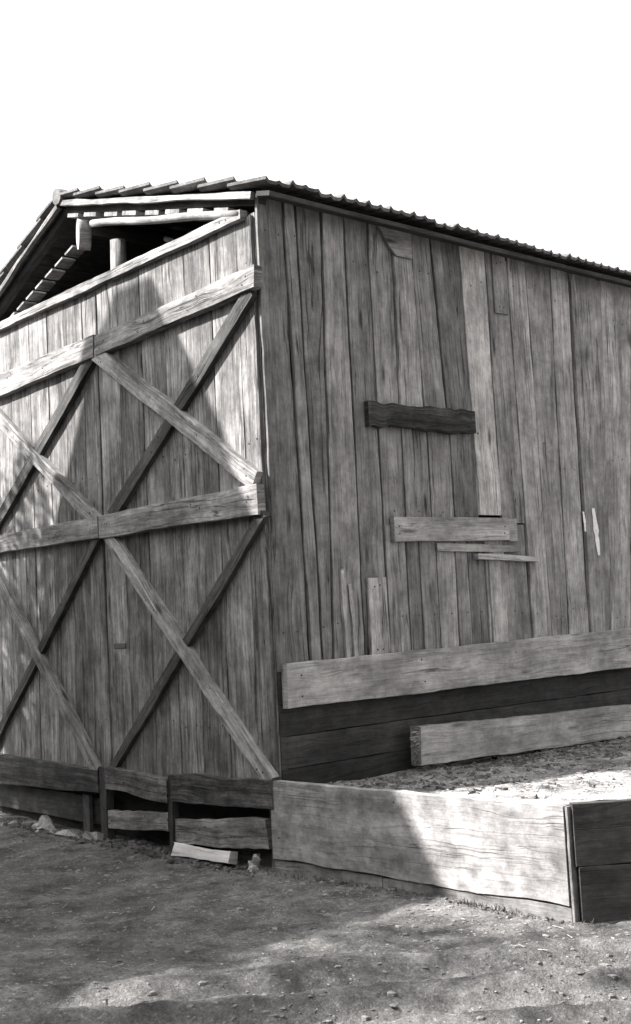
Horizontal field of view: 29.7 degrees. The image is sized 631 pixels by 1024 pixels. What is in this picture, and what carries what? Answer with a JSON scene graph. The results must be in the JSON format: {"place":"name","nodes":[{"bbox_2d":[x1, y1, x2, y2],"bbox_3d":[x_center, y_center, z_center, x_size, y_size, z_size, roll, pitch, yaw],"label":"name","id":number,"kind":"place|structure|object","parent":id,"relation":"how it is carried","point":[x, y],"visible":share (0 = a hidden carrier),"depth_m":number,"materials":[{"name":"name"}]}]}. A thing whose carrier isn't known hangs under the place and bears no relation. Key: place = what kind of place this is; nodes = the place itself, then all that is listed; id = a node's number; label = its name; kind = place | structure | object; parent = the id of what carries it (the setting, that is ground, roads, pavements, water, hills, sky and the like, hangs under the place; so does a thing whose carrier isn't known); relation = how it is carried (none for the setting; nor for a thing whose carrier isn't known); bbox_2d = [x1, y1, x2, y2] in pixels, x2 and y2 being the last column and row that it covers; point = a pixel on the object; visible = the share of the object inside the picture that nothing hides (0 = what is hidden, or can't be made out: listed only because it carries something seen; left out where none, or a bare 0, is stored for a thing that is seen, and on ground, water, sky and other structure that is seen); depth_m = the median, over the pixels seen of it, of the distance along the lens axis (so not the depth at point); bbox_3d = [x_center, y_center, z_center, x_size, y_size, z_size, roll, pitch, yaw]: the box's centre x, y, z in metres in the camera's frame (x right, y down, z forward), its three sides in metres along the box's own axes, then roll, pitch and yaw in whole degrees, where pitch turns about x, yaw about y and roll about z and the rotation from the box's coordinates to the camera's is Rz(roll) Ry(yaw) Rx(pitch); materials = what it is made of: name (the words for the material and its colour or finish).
{"place":"outdoors","nodes":[
{"label":"outdoors","id":0,"kind":"place"},
{"bbox_2d":[0,753,630,1023],"bbox_3d":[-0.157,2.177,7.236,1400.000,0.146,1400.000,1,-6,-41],"label":"ground","id":1,"kind":"structure","parent":0,"point":[423,1002],"depth_m":5.43,"materials":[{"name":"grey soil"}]},
{"bbox_2d":[29,815,55,832],"bbox_3d":[-2.098,2.482,9.270,0.208,0.242,0.630,-1,-5,-23],"label":"stone","id":2,"kind":"object","parent":1,"relation":"on","point":[45,822],"visible":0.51,"depth_m":9.24,"materials":[{"name":"grey stone"}]},
{"bbox_2d":[54,829,83,837],"bbox_3d":[-1.803,2.439,8.935,0.219,0.145,0.386,12,-16,-72],"label":"stone","id":3,"kind":"object","parent":1,"relation":"on","point":[65,833],"visible":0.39,"depth_m":8.86,"materials":[{"name":"grey stone"}]},
{"bbox_2d":[83,831,104,841],"bbox_3d":[-1.593,2.397,8.681,0.340,0.152,0.168,-5,-5,25],"label":"stone","id":4,"kind":"object","parent":1,"relation":"on","point":[95,836],"visible":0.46,"depth_m":8.63,"materials":[{"name":"grey stone"}]},
{"bbox_2d":[171,842,237,863],"bbox_3d":[-0.721,2.217,7.724,0.092,0.116,0.651,1,-6,-41],"label":"timber offcut","id":5,"kind":"object","parent":1,"relation":"on","point":[195,852],"visible":0.99,"depth_m":7.67,"materials":[{"name":"grey wood"}]},
{"bbox_2d":[248,854,260,871],"bbox_3d":[-0.375,2.188,7.341,0.106,0.152,0.089,-1,-5,-19],"label":"stone","id":6,"kind":"object","parent":1,"relation":"on","point":[254,863],"visible":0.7,"depth_m":7.32,"materials":[{"name":"grey stone"}]},
{"bbox_2d":[0,176,630,866],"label":"barn","id":7,"kind":"structure","parent":1,"relation":"on","point":[298,482],"depth_m":8.45,"materials":[{"name":"grey wood"}]},
{"bbox_2d":[0,290,112,769],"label":"door","id":8,"kind":"structure","parent":7,"relation":"in","point":[55,696],"depth_m":9.41,"materials":[{"name":"grey wood"}]},
{"bbox_2d":[92,215,279,779],"bbox_3d":[-0.938,0.046,8.111,0.092,3.727,2.007,1,-6,-41],"label":"door","id":9,"kind":"structure","parent":7,"relation":"in","point":[183,526],"depth_m":8.03,"materials":[{"name":"grey wood"}]},
{"bbox_2d":[0,736,630,924],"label":"rubble","id":10,"kind":"object","parent":1,"relation":"on","point":[118,844],"visible":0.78,"depth_m":7.62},
{"bbox_2d":[19,759,629,925],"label":"grass","id":11,"kind":"structure","parent":1,"relation":"on","point":[591,921],"depth_m":6.38,"materials":[{"name":"grey plant"}]},
{"bbox_2d":[271,780,630,922],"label":"retaining wall","id":12,"kind":"structure","parent":1,"relation":"on","point":[567,863],"depth_m":6.21,"materials":[{"name":"grey wood"}]},
{"bbox_2d":[0,739,630,1014],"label":"straw litter","id":13,"kind":"object","parent":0,"point":[624,746],"visible":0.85,"depth_m":7.04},
{"bbox_2d":[0,0,630,269],"label":"sky","id":14,"kind":"structure","parent":0,"point":[511,119],"materials":[{"name":"white"}]},
{"bbox_2d":[325,738,630,803],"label":"earth bank","id":15,"kind":"structure","parent":0,"point":[564,796],"depth_m":7.06,"materials":[{"name":"grey soil"}]},
{"bbox_2d":[409,704,630,765],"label":"timber beam","id":16,"kind":"structure","parent":15,"relation":"on","point":[446,742],"depth_m":8.49,"materials":[{"name":"grey wood"}]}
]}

